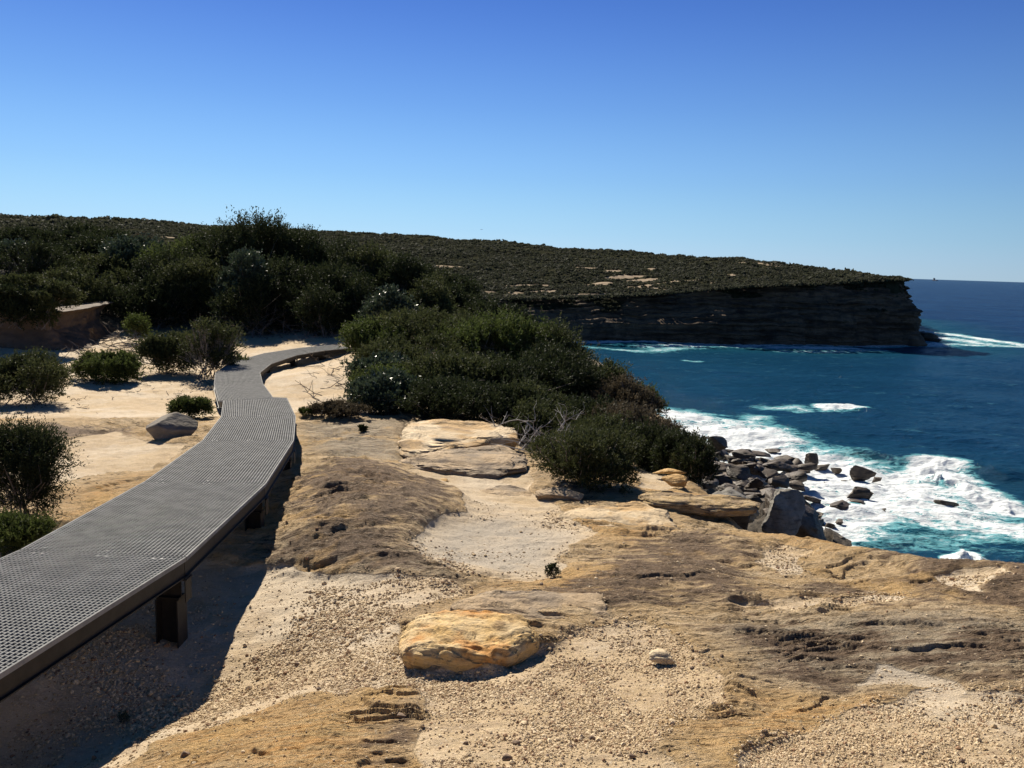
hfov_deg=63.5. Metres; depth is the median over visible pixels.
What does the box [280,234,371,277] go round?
tree
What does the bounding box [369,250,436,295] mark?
tree
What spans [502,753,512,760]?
loose stone
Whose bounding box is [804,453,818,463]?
shore rock
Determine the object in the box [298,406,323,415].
bush
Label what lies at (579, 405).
shrub
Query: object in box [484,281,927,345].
cliff
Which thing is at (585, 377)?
shrub
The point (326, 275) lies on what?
shrub
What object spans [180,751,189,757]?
loose stone
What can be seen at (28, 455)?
bush
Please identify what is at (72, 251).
tree
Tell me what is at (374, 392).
shrub
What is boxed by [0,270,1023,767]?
ground
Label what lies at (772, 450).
shore rock
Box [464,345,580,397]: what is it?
shrub
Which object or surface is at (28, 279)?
shrub
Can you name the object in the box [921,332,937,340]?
shelf rock
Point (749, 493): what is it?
shore rock
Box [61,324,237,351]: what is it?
twig litter
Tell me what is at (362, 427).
seedling
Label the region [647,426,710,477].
shrub
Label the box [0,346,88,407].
bush
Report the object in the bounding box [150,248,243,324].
shrub
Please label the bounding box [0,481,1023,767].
gravel
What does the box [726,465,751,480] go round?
slope rock
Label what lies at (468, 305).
shrub
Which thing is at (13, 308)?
shrub
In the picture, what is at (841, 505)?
shore rock
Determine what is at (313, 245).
tree
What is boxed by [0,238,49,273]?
shrub
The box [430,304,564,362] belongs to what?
shrub
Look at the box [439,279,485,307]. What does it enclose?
shrub
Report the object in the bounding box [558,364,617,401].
shrub
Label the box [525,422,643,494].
bush
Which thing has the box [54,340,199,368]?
twig litter
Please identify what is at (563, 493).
boulder
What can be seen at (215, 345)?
bush
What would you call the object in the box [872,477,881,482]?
shore rock
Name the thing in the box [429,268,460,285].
shrub
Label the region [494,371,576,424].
shrub
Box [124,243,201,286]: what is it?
tree
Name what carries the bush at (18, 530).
on the ground
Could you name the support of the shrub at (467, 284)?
on the ground
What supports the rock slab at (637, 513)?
on the ground
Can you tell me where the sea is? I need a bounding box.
[573,279,1023,562]
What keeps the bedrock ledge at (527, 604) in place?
on the ground
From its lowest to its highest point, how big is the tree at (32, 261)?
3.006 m
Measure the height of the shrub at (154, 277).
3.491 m
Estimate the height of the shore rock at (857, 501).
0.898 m
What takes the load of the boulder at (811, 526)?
on the ground
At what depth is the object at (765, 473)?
97.23 m
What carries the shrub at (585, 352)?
on the ground
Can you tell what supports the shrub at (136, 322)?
on the ground
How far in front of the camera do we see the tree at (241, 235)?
44.30 m
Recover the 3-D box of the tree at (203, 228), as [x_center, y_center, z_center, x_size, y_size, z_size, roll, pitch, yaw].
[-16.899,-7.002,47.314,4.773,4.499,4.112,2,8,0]
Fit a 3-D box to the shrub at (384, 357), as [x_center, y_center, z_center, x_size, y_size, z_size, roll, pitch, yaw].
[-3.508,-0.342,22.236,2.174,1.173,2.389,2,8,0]
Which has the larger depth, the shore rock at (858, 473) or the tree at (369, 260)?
the shore rock at (858, 473)
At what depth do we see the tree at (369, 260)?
44.12 m
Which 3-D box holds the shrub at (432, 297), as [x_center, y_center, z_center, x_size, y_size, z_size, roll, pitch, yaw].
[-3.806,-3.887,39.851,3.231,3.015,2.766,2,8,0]
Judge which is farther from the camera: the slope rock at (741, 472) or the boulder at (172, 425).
the slope rock at (741, 472)
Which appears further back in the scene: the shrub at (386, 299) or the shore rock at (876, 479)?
the shore rock at (876, 479)
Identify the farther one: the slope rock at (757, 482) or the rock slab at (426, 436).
the slope rock at (757, 482)
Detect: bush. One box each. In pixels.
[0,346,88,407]
[0,406,97,519]
[0,507,59,556]
[66,348,146,384]
[131,327,202,374]
[166,394,216,417]
[173,313,247,379]
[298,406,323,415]
[306,398,371,418]
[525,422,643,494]
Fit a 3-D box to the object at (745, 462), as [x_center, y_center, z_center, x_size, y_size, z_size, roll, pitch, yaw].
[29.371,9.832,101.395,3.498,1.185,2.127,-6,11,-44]
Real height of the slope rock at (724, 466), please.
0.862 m
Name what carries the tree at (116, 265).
on the ground
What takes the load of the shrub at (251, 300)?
on the ground
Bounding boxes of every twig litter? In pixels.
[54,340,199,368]
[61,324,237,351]
[214,319,342,338]
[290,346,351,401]
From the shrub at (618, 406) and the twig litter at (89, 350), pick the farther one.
the twig litter at (89, 350)
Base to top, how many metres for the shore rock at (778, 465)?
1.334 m
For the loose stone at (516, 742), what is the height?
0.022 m
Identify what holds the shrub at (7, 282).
on the sand bank
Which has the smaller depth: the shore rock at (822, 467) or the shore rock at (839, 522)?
the shore rock at (839, 522)
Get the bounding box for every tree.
[0,224,66,246]
[0,233,80,280]
[4,242,87,272]
[45,219,142,241]
[56,249,143,286]
[57,231,121,258]
[97,232,166,272]
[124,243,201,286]
[132,231,221,278]
[171,205,312,281]
[186,222,226,265]
[266,223,333,283]
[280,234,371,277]
[331,238,401,295]
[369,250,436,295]
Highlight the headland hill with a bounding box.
[0,218,903,301]
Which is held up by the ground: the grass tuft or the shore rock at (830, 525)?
the grass tuft
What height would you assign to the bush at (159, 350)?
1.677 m
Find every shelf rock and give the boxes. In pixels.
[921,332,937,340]
[930,338,940,341]
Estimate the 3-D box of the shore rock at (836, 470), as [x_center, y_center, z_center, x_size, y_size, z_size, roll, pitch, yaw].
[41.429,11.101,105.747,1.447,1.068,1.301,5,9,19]
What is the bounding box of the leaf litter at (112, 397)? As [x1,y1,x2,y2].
[15,377,213,413]
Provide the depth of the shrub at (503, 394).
16.45 m
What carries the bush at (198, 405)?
on the ground
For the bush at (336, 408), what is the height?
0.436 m
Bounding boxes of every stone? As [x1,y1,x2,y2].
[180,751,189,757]
[397,713,406,717]
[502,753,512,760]
[512,740,520,744]
[649,648,675,664]
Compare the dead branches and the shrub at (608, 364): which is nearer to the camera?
the dead branches
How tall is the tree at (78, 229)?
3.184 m
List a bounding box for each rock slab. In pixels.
[398,419,518,457]
[400,445,527,477]
[480,485,533,499]
[557,501,677,531]
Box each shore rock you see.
[715,475,733,483]
[716,450,724,459]
[743,492,761,495]
[751,450,770,456]
[751,464,764,474]
[762,460,791,469]
[765,448,780,453]
[784,471,806,481]
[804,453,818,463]
[815,464,829,470]
[825,523,835,528]
[830,500,849,509]
[831,468,841,473]
[835,519,842,524]
[847,486,873,499]
[848,499,864,504]
[850,465,875,480]
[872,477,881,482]
[934,500,958,506]
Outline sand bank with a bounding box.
[0,301,116,350]
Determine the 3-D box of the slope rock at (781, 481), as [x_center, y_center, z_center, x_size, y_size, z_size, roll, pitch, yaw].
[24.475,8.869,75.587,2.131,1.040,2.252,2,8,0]
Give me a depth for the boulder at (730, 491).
42.05 m
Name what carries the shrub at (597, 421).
on the ground
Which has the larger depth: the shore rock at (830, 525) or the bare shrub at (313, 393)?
the shore rock at (830, 525)
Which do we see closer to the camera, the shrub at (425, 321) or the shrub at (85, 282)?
the shrub at (425, 321)
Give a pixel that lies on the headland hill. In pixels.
(894, 287)
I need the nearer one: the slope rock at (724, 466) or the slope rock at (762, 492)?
the slope rock at (762, 492)
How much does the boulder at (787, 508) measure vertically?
2.456 m
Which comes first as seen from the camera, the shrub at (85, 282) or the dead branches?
the dead branches
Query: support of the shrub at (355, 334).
on the ground
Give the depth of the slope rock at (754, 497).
81.13 m
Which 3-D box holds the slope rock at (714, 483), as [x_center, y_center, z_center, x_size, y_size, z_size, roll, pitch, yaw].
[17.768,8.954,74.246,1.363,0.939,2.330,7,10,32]
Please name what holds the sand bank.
on the ground
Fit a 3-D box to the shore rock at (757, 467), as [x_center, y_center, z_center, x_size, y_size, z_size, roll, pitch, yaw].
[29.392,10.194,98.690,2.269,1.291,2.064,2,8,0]
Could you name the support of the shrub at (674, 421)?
on the ground
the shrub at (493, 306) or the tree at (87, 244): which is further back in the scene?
the tree at (87, 244)
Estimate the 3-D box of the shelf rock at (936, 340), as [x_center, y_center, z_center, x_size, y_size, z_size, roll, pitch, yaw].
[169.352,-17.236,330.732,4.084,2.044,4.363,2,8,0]
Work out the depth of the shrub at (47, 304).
30.06 m
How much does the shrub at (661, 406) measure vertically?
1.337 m
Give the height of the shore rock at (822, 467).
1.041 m
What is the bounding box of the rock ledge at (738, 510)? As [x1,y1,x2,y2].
[636,490,760,529]
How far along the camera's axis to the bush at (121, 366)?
23.54 m
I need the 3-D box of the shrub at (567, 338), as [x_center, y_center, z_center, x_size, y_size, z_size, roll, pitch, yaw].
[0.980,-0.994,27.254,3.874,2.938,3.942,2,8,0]
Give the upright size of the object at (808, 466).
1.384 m
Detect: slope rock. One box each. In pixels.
[702,479,718,488]
[708,436,727,449]
[714,461,728,470]
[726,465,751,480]
[730,449,754,458]
[744,477,767,488]
[746,494,762,503]
[760,488,774,496]
[768,475,788,488]
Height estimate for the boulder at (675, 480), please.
0.174 m
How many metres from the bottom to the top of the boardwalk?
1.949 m
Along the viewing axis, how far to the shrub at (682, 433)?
15.94 m
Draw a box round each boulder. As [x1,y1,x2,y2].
[146,412,197,439]
[398,610,539,672]
[535,487,584,501]
[653,468,685,473]
[661,474,686,486]
[713,487,759,522]
[761,489,805,535]
[763,488,826,540]
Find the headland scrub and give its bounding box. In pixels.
[0,213,913,313]
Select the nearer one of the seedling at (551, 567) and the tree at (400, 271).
the seedling at (551, 567)
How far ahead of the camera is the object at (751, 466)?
99.50 m
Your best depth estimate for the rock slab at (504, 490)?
10.67 m
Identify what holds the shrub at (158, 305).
on the ground
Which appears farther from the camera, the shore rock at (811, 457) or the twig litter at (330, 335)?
the shore rock at (811, 457)
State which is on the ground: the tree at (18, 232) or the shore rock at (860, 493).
the tree at (18, 232)
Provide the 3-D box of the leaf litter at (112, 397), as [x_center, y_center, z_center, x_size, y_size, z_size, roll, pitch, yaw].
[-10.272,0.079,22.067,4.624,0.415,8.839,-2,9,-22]
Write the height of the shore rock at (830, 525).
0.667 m
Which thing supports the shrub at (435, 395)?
on the ground
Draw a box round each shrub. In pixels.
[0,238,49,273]
[0,271,90,309]
[0,274,22,289]
[0,282,43,330]
[20,288,62,329]
[23,276,80,307]
[34,262,121,308]
[69,282,141,321]
[113,274,202,330]
[120,311,155,342]
[134,256,214,321]
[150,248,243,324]
[200,270,333,337]
[205,244,291,330]
[258,248,310,328]
[277,253,374,328]
[285,278,357,337]
[329,270,377,323]
[336,313,412,360]
[338,365,427,415]
[340,349,411,380]
[343,346,446,382]
[350,330,471,362]
[353,282,418,331]
[366,299,491,353]
[387,371,500,421]
[398,345,508,386]
[407,273,462,320]
[418,261,446,279]
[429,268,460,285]
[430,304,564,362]
[432,378,554,424]
[437,272,489,300]
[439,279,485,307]
[455,298,487,322]
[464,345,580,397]
[466,291,538,345]
[490,311,599,361]
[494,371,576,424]
[500,391,583,447]
[512,334,607,398]
[547,409,650,462]
[555,390,637,425]
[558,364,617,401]
[568,340,603,367]
[582,397,680,439]
[589,371,665,413]
[591,357,633,382]
[628,414,679,471]
[630,379,670,415]
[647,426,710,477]
[654,412,684,430]
[667,426,724,486]
[669,425,711,483]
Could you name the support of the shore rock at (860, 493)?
in the sea
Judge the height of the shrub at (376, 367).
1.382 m
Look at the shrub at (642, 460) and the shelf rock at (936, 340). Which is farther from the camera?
the shelf rock at (936, 340)
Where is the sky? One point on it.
(881, 137)
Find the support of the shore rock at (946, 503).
in the sea
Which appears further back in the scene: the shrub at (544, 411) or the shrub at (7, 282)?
the shrub at (7, 282)
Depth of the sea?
154.32 m
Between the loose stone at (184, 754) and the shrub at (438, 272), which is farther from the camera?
the shrub at (438, 272)
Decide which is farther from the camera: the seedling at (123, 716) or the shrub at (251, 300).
the shrub at (251, 300)
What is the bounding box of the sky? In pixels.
[0,0,1023,281]
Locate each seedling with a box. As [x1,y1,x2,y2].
[116,710,130,723]
[357,423,367,431]
[544,562,560,577]
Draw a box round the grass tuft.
[221,352,250,361]
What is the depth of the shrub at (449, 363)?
19.97 m
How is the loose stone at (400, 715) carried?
on the ground
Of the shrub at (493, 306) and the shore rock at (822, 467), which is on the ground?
the shrub at (493, 306)
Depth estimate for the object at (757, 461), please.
104.58 m
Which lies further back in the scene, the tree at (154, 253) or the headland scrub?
the headland scrub
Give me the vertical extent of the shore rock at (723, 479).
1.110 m
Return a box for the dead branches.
[479,401,583,465]
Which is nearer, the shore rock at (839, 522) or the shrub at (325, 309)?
the shrub at (325, 309)
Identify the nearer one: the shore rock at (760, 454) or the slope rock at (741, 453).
the slope rock at (741, 453)
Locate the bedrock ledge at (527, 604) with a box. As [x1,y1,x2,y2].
[450,589,613,619]
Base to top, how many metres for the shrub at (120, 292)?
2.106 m
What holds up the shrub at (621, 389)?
on the ground
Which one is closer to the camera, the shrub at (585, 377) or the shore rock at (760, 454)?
the shrub at (585, 377)
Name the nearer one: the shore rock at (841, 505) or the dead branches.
the dead branches
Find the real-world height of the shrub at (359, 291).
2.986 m
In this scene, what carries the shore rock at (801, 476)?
on the ground
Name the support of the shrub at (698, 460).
on the ground
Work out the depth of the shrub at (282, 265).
39.93 m
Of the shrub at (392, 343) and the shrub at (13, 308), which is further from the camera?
the shrub at (13, 308)
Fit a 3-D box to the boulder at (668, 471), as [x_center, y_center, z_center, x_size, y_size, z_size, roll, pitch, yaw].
[2.403,1.326,12.592,0.351,0.106,0.401,-4,10,-37]
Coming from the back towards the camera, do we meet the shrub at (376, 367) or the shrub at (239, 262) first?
the shrub at (239, 262)
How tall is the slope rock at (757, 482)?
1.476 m
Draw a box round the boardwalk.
[0,345,351,702]
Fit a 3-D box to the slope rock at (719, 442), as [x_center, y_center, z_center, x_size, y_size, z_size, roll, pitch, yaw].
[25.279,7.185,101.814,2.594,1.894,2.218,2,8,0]
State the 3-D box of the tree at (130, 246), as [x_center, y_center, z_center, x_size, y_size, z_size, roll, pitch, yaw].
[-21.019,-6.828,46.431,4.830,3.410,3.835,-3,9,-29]

